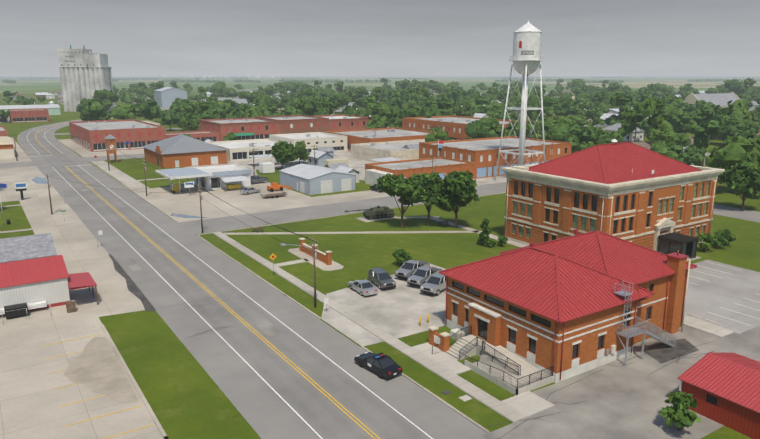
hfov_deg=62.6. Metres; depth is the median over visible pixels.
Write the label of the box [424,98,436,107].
town tree
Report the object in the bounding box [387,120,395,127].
town tree
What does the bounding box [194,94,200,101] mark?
town tree
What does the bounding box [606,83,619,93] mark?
town tree
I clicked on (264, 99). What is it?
town tree
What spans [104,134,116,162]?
clock tower
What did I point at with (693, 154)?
town tree
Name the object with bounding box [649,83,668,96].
town tree
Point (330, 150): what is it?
back lot shed
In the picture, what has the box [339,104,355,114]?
town tree
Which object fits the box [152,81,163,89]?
town tree
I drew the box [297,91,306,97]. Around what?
town tree
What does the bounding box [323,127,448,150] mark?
brick block
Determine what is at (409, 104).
town tree
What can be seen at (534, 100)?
town tree
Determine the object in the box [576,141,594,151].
tree
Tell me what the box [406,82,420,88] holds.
town tree
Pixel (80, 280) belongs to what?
canopy
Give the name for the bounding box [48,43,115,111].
grain elevator
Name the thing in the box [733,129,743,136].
town tree
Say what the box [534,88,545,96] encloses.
town tree
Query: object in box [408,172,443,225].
lawn tree
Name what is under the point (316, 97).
town tree
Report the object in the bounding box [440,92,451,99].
town tree
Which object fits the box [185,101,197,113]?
town tree
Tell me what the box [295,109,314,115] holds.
town tree
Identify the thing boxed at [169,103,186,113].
town tree
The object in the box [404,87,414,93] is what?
town tree
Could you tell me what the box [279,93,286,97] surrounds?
town tree
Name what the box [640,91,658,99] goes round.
town tree
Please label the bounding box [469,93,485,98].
town tree
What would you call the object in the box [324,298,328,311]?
lot sign
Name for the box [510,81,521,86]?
town tree
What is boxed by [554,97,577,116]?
town tree
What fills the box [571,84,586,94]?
town tree
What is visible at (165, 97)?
blue metal elevator
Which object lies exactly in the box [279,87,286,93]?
town tree
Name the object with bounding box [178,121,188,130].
street tree
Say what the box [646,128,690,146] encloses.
town tree
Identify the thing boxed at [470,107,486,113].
town tree
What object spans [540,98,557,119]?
town tree
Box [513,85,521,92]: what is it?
town tree
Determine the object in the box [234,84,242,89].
town tree
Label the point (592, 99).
town tree
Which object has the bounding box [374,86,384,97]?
town tree
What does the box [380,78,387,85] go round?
town tree
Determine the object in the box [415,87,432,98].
town tree
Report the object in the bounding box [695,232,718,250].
court bush
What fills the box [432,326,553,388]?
jail railings
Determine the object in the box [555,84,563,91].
town tree
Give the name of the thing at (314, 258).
utility pole
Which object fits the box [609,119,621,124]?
town tree
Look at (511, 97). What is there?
town tree
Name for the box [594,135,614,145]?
town tree
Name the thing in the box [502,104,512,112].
town tree
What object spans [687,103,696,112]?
town tree
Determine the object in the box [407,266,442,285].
silver pickup
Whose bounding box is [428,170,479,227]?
lawn tree
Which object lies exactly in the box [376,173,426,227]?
lawn tree
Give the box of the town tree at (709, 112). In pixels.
[695,105,719,143]
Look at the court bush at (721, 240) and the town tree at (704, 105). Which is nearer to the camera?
the court bush at (721, 240)
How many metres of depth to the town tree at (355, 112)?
309.94 m
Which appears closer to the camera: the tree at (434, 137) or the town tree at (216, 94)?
the tree at (434, 137)
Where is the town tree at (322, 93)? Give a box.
[317,91,326,96]
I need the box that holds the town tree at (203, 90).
[197,86,207,100]
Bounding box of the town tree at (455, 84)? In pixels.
[447,82,459,87]
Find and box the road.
[0,87,759,438]
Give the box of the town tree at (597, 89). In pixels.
[594,87,603,91]
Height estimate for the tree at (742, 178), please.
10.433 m
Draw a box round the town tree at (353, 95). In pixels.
[348,90,358,101]
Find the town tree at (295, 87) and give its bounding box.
[288,83,300,92]
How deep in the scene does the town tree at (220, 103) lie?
395.94 m
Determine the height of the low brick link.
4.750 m
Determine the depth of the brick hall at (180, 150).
193.35 m
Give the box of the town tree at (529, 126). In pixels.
[507,120,535,137]
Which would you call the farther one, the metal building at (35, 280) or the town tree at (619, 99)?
the town tree at (619, 99)
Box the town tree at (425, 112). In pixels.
[413,106,432,117]
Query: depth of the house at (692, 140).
220.07 m
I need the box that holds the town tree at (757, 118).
[751,112,759,121]
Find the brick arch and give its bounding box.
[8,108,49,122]
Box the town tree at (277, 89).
[274,87,279,93]
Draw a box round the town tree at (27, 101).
[21,98,35,104]
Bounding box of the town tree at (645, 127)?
[640,119,654,142]
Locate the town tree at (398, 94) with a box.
[391,91,403,100]
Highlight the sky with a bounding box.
[0,0,759,76]
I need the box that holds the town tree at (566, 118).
[552,116,575,122]
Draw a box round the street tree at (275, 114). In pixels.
[267,112,280,115]
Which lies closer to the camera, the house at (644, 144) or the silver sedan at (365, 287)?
the silver sedan at (365, 287)
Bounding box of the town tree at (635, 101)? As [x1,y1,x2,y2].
[628,99,638,105]
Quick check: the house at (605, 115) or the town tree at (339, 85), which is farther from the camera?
the town tree at (339, 85)
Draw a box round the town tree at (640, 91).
[637,86,655,94]
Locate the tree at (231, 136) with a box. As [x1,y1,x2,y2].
[222,132,236,140]
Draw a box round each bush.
[392,249,411,265]
[498,236,506,246]
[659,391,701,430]
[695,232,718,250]
[713,235,728,248]
[714,229,735,245]
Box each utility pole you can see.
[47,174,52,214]
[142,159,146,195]
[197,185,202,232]
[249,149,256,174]
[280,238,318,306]
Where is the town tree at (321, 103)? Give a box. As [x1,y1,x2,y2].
[315,99,326,110]
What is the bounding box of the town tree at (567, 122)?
[549,120,575,128]
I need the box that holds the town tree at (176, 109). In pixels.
[172,104,184,111]
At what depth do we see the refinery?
5250.06 m
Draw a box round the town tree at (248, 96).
[238,91,256,103]
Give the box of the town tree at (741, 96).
[737,93,749,100]
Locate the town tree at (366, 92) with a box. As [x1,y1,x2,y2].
[354,86,368,94]
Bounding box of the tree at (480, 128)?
[465,117,500,138]
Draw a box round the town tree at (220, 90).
[215,88,224,96]
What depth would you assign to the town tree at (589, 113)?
359.19 m
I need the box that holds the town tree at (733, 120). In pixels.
[719,115,752,136]
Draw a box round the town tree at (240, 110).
[229,103,252,117]
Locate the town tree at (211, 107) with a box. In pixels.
[196,101,216,113]
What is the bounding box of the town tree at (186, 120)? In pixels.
[178,112,204,127]
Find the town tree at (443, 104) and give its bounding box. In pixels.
[434,98,455,115]
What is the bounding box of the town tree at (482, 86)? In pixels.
[476,82,487,90]
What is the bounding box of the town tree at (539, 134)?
[531,130,548,139]
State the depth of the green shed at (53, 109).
436.18 m
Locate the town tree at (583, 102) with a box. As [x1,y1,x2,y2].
[577,97,590,109]
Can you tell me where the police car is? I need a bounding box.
[354,352,401,378]
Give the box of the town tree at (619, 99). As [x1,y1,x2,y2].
[609,93,632,119]
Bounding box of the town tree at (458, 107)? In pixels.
[448,106,466,110]
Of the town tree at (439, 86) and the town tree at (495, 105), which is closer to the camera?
the town tree at (495, 105)
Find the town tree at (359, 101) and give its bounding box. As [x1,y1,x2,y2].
[352,97,364,107]
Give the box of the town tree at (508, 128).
[505,120,519,134]
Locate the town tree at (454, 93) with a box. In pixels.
[449,89,459,101]
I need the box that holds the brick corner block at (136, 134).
[69,119,165,151]
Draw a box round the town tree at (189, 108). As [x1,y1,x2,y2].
[179,104,194,115]
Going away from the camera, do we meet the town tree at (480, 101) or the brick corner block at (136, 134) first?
the brick corner block at (136, 134)
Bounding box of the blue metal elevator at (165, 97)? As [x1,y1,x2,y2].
[154,87,186,107]
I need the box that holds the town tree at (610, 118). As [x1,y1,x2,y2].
[604,114,620,124]
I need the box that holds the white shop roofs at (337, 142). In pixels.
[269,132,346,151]
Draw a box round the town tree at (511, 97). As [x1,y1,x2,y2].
[509,95,517,100]
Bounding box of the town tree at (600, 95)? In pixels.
[593,91,604,101]
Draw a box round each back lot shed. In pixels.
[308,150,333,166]
[315,146,334,157]
[324,163,348,168]
[335,166,360,182]
[403,144,418,148]
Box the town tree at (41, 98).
[37,96,45,101]
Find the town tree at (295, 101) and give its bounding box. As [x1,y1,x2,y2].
[291,95,308,106]
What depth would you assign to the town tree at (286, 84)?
840.87 m
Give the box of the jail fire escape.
[605,281,675,365]
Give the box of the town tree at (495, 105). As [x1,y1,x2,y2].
[486,103,507,112]
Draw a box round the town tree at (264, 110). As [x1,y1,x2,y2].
[259,107,270,115]
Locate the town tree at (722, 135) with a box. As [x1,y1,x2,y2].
[716,127,727,139]
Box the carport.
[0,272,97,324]
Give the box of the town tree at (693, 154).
[682,145,706,165]
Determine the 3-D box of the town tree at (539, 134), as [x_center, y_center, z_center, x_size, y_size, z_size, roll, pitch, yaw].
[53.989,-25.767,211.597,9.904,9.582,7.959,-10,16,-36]
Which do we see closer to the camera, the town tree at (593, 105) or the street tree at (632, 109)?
the street tree at (632, 109)
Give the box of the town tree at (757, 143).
[746,135,759,162]
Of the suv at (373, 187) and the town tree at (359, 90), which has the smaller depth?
the suv at (373, 187)
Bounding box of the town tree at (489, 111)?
[487,106,499,115]
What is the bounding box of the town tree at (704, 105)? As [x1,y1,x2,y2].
[699,103,722,109]
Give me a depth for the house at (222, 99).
592.63 m
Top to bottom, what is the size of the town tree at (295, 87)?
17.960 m
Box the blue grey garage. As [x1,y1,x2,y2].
[279,164,355,194]
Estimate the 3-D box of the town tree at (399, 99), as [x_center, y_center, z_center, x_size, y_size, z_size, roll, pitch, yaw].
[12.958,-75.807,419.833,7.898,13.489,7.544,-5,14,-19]
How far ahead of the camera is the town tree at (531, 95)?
475.06 m
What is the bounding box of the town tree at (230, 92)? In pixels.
[224,88,236,96]
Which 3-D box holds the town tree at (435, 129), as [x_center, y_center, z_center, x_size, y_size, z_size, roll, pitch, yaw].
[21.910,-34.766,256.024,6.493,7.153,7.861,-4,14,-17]
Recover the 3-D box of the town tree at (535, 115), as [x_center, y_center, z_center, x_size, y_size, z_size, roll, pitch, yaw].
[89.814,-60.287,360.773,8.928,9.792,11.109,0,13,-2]
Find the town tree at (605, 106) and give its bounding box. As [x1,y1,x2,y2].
[595,103,610,109]
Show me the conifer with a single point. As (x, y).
(485, 234)
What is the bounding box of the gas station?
[155,164,251,193]
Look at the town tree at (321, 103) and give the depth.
336.01 m
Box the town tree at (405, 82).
[398,79,408,89]
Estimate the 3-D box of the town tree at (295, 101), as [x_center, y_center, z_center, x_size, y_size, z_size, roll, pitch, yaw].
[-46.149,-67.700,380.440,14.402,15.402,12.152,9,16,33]
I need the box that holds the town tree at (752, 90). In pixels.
[744,86,759,95]
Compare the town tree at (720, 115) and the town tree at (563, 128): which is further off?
the town tree at (720, 115)
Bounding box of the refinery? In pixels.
[163,72,274,78]
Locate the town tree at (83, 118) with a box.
[80,113,89,120]
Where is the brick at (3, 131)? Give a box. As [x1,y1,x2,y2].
[0,126,7,135]
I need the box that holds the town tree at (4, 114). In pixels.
[0,110,9,122]
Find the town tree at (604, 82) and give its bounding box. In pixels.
[601,80,608,86]
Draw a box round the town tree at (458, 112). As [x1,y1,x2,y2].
[450,108,465,115]
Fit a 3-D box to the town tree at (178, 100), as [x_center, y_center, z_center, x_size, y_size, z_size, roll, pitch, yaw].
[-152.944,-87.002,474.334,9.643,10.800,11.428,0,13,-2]
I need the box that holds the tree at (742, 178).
[717,160,759,210]
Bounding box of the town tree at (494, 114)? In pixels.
[487,110,498,118]
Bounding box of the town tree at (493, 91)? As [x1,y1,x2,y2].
[485,87,499,97]
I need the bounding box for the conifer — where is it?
[477,218,495,246]
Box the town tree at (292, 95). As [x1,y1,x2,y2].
[287,92,296,97]
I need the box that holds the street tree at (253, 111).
[242,106,264,117]
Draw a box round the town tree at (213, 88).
[210,86,220,97]
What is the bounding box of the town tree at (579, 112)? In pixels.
[577,110,588,119]
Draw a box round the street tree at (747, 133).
[735,130,755,139]
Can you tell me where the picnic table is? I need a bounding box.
[251,227,263,232]
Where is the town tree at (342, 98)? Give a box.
[332,92,349,106]
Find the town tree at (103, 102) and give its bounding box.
[92,94,106,106]
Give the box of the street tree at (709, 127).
[690,119,722,166]
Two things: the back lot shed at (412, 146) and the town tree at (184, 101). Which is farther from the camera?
the town tree at (184, 101)
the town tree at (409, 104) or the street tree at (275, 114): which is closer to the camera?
the street tree at (275, 114)
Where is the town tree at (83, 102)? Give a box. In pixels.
[76,98,87,112]
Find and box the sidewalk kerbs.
[88,161,733,438]
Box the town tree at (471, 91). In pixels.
[467,89,479,96]
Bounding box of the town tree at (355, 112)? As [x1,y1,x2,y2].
[347,110,369,116]
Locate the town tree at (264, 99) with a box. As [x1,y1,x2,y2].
[250,94,275,110]
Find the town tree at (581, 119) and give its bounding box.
[571,114,586,124]
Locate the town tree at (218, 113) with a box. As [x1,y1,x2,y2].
[204,107,235,118]
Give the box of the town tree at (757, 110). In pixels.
[750,105,759,114]
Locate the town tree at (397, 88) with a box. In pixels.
[393,85,401,91]
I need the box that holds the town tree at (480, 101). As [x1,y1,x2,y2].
[472,95,490,112]
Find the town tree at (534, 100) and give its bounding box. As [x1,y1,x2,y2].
[527,95,550,112]
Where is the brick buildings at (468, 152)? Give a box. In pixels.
[365,136,571,184]
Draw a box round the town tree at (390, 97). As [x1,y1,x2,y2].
[386,91,394,101]
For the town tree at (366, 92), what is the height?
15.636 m
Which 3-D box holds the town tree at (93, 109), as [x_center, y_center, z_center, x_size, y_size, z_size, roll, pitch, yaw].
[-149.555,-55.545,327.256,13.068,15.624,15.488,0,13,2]
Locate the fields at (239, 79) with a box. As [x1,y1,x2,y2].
[0,77,759,82]
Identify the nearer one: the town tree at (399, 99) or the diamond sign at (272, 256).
the diamond sign at (272, 256)
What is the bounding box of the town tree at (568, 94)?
[560,92,572,98]
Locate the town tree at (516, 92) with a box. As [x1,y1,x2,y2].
[509,89,521,97]
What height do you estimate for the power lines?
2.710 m
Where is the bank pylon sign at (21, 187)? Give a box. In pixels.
[6,182,26,224]
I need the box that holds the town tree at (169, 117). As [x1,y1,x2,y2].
[158,109,178,130]
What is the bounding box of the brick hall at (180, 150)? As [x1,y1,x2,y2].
[142,134,226,168]
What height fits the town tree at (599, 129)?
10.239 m
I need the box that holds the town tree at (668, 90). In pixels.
[663,88,674,96]
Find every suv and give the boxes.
[368,268,395,288]
[370,184,382,191]
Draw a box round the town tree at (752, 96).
[746,94,758,98]
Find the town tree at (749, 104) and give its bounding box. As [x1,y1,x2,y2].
[743,99,752,108]
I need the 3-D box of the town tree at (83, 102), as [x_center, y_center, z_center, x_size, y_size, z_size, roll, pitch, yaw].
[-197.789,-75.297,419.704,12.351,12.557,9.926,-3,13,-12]
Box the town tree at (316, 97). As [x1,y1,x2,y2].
[310,95,327,106]
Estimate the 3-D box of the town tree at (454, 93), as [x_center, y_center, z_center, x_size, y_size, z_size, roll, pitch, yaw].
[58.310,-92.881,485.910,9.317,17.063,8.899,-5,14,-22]
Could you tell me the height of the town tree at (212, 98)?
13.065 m
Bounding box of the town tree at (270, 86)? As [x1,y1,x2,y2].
[264,85,274,94]
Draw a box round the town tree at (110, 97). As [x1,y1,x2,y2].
[93,89,118,106]
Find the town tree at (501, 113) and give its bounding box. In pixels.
[494,108,513,119]
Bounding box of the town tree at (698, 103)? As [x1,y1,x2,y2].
[686,100,711,112]
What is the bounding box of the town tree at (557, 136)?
[551,126,576,149]
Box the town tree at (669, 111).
[654,104,682,124]
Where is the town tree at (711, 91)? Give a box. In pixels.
[704,88,715,93]
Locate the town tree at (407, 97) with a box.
[403,92,425,103]
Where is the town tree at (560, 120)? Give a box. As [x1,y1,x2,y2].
[553,117,565,123]
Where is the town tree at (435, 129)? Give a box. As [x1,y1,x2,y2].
[425,126,440,131]
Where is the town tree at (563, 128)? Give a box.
[550,123,585,141]
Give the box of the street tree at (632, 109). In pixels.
[626,107,646,141]
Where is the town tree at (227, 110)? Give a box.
[222,107,230,113]
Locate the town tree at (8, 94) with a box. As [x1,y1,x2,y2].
[2,91,15,104]
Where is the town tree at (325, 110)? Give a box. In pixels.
[316,106,329,114]
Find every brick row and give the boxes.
[199,117,279,140]
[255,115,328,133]
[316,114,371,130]
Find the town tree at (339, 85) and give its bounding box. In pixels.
[334,81,343,92]
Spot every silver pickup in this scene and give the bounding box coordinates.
[395,260,429,278]
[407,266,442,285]
[420,273,445,295]
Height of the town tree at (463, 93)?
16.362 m
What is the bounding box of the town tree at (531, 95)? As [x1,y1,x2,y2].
[519,92,537,101]
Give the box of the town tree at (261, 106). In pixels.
[255,104,269,110]
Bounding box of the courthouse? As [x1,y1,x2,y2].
[501,139,724,259]
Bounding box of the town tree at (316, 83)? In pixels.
[313,80,321,88]
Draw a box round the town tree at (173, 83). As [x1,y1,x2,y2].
[169,81,178,88]
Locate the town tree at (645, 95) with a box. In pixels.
[637,93,648,100]
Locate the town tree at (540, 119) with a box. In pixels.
[533,117,551,133]
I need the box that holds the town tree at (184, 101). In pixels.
[178,99,188,104]
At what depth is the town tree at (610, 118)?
301.95 m
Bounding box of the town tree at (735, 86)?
[724,79,744,93]
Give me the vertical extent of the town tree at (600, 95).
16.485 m
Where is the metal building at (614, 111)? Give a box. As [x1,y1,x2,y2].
[591,108,650,122]
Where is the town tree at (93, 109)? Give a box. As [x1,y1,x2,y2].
[80,98,107,120]
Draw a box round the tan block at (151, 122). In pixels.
[143,121,159,125]
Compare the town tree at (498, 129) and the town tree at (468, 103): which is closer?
the town tree at (498, 129)
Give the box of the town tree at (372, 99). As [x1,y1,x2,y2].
[363,95,378,104]
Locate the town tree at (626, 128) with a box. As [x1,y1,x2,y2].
[617,110,643,141]
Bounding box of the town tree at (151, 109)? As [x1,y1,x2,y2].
[141,99,161,120]
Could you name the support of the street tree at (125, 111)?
on the ground
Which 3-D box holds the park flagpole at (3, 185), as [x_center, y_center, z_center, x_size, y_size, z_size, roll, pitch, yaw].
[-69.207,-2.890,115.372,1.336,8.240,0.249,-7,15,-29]
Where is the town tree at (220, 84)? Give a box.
[212,81,225,88]
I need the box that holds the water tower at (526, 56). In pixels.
[493,20,544,179]
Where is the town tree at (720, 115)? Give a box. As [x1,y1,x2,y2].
[716,113,726,139]
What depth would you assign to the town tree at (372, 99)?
328.50 m
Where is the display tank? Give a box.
[345,206,393,218]
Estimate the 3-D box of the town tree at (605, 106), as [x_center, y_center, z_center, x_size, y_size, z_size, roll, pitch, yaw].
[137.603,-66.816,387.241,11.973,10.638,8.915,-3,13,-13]
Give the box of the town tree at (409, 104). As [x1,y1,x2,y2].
[402,99,415,108]
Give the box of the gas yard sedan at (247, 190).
[239,187,260,194]
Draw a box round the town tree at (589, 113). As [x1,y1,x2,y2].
[582,107,595,122]
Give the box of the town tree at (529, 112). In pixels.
[526,103,540,120]
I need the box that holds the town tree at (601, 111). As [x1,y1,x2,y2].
[594,106,608,123]
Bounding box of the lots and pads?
[0,137,759,438]
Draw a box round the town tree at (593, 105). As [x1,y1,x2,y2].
[588,101,604,107]
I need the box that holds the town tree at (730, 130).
[722,122,759,136]
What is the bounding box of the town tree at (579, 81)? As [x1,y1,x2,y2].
[571,78,584,86]
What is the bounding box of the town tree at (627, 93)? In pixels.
[613,90,632,97]
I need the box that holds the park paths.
[0,200,43,237]
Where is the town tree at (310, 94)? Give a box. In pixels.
[306,89,316,98]
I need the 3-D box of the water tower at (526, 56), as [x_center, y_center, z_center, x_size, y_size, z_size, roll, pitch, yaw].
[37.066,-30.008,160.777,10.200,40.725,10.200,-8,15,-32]
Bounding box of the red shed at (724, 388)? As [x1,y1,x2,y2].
[677,353,759,438]
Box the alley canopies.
[247,154,401,166]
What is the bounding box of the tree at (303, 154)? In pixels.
[289,140,309,163]
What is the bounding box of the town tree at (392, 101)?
[389,98,406,104]
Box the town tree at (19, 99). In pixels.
[13,94,24,103]
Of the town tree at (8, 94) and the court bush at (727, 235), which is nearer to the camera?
the court bush at (727, 235)
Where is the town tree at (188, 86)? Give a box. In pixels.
[183,83,192,91]
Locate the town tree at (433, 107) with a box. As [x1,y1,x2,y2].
[426,103,446,115]
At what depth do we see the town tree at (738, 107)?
261.50 m
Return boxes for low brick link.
[166,130,219,141]
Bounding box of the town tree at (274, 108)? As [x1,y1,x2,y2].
[268,105,277,113]
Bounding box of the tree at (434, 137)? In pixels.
[425,131,452,141]
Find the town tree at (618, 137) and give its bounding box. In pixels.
[586,130,623,143]
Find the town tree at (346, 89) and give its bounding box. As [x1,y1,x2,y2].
[343,87,350,92]
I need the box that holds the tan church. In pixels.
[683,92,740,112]
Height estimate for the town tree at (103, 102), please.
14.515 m
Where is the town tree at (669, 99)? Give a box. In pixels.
[663,96,683,103]
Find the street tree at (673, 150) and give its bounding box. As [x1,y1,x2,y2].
[650,139,683,161]
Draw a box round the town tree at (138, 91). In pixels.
[130,87,146,95]
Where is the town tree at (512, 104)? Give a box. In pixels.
[508,101,516,111]
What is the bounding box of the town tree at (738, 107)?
[718,99,754,122]
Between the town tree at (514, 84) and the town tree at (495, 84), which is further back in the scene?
the town tree at (514, 84)
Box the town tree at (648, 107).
[634,96,672,146]
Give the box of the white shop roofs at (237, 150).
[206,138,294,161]
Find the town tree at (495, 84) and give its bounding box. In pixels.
[492,82,499,90]
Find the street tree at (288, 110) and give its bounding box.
[281,107,292,115]
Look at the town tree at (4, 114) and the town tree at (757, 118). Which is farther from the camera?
the town tree at (4, 114)
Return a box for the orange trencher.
[260,182,291,197]
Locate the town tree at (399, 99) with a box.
[393,96,403,109]
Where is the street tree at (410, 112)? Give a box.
[400,108,419,117]
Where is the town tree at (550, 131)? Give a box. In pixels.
[547,128,557,139]
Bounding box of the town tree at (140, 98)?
[135,94,146,102]
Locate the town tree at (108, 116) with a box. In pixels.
[96,110,111,120]
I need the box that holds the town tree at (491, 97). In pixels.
[487,94,498,100]
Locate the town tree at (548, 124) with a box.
[534,120,557,130]
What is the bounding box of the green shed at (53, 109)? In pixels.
[0,104,60,114]
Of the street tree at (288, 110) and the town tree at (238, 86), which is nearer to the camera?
the street tree at (288, 110)
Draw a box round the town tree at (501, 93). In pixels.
[498,91,506,100]
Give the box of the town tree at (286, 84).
[279,81,292,90]
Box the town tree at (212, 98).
[208,96,217,100]
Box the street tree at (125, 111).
[110,103,142,119]
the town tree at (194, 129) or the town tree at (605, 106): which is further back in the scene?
the town tree at (605, 106)
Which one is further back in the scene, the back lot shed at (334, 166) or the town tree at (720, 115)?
the town tree at (720, 115)
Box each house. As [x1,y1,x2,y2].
[35,92,47,97]
[46,93,54,98]
[216,97,231,101]
[230,99,247,103]
[473,113,488,117]
[599,113,617,126]
[603,123,643,141]
[631,141,650,149]
[683,136,693,151]
[751,101,758,109]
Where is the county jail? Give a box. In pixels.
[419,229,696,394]
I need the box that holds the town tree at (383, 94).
[373,88,385,98]
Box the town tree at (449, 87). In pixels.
[442,84,454,92]
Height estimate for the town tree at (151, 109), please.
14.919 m
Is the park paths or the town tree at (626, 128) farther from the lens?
the town tree at (626, 128)
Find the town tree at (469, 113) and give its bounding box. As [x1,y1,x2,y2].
[459,110,474,116]
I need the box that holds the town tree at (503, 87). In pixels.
[499,84,507,90]
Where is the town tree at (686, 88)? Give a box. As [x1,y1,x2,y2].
[679,85,693,93]
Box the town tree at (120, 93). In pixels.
[118,90,125,98]
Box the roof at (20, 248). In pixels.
[0,233,56,262]
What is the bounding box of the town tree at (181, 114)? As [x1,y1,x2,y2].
[176,111,184,117]
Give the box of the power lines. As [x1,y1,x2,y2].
[49,130,529,253]
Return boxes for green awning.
[235,133,254,135]
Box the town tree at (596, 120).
[592,117,604,124]
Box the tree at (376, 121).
[365,114,390,128]
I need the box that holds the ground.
[0,76,759,438]
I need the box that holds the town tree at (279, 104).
[276,98,285,111]
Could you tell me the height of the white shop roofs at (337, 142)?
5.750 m
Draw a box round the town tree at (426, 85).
[418,81,433,89]
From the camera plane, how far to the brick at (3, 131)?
252.22 m
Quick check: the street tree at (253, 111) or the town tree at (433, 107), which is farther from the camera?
the town tree at (433, 107)
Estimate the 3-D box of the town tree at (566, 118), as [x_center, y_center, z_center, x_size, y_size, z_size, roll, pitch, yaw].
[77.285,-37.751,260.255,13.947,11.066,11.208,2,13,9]
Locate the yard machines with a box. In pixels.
[171,184,181,192]
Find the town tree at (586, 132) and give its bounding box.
[564,124,595,151]
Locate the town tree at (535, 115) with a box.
[529,106,543,120]
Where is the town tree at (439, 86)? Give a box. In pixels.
[433,82,444,92]
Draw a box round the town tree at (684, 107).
[664,102,688,111]
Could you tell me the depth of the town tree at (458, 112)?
345.00 m
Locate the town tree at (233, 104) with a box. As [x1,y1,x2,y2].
[223,99,238,110]
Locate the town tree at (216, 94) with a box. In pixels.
[214,87,224,97]
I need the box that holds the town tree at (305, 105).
[290,98,320,115]
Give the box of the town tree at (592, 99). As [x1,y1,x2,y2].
[588,96,605,102]
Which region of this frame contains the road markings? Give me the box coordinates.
[27,86,432,438]
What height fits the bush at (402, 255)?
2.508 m
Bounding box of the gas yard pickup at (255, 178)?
[250,175,267,183]
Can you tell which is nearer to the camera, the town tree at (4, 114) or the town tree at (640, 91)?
the town tree at (4, 114)
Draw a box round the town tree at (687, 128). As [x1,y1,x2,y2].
[673,112,697,133]
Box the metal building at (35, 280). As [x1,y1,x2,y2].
[0,255,69,315]
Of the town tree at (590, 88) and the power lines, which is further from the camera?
the town tree at (590, 88)
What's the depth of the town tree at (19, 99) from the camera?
569.05 m
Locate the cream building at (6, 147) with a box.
[0,136,14,157]
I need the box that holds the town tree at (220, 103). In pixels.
[211,100,231,109]
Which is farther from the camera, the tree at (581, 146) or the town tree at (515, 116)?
the town tree at (515, 116)
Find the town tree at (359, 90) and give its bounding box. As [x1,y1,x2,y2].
[355,88,364,98]
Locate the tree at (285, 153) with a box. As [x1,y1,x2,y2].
[267,141,298,169]
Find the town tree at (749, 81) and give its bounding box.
[743,78,755,92]
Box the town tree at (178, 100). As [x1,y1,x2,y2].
[172,98,181,103]
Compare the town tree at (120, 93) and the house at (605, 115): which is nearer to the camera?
the house at (605, 115)
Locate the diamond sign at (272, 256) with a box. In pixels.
[269,253,275,276]
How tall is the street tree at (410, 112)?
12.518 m
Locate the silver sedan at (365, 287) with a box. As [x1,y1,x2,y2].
[347,279,377,295]
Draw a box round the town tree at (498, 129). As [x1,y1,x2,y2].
[490,125,511,136]
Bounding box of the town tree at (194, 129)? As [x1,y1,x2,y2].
[188,125,199,130]
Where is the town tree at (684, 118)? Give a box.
[672,112,691,132]
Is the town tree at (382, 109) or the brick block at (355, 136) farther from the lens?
the town tree at (382, 109)
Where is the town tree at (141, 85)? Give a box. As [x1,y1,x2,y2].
[132,82,147,88]
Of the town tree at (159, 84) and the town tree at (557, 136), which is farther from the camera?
the town tree at (159, 84)
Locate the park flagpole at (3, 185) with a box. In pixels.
[0,183,6,223]
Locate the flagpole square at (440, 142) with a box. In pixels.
[438,139,443,150]
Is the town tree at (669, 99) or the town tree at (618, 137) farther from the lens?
the town tree at (669, 99)
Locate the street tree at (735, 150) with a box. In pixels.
[705,135,759,192]
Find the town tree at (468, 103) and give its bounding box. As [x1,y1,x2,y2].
[461,98,475,110]
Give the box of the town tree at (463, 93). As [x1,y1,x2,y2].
[458,89,468,98]
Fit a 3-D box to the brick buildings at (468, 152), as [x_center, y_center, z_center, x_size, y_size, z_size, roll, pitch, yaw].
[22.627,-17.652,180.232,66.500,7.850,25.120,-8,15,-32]
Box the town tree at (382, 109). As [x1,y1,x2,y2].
[365,101,400,125]
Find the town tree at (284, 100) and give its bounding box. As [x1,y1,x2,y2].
[280,98,290,107]
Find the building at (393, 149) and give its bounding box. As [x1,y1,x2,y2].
[351,139,424,162]
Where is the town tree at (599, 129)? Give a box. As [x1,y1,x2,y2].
[593,127,609,134]
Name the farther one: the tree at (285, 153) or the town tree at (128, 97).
the town tree at (128, 97)
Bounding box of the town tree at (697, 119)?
[684,115,706,133]
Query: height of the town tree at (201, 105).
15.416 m
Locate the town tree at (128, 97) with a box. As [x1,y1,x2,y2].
[119,92,135,103]
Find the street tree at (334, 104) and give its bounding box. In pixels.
[326,99,340,113]
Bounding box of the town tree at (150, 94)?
[145,90,153,98]
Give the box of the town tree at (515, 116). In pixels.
[510,112,519,119]
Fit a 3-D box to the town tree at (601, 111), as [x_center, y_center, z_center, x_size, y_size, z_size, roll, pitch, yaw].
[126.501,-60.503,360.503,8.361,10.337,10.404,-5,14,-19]
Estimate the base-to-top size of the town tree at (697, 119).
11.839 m
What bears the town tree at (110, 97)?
on the ground
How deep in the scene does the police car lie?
58.20 m
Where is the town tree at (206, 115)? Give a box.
[188,112,213,127]
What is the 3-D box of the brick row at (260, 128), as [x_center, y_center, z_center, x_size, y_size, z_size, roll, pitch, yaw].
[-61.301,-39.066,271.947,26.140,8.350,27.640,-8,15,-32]
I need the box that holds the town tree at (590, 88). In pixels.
[586,86,592,91]
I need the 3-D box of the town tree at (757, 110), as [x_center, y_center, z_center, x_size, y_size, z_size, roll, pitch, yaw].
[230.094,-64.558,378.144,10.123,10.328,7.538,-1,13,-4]
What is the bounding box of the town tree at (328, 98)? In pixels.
[326,95,336,110]
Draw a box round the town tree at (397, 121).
[393,116,401,126]
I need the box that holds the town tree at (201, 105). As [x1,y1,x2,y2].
[194,101,215,110]

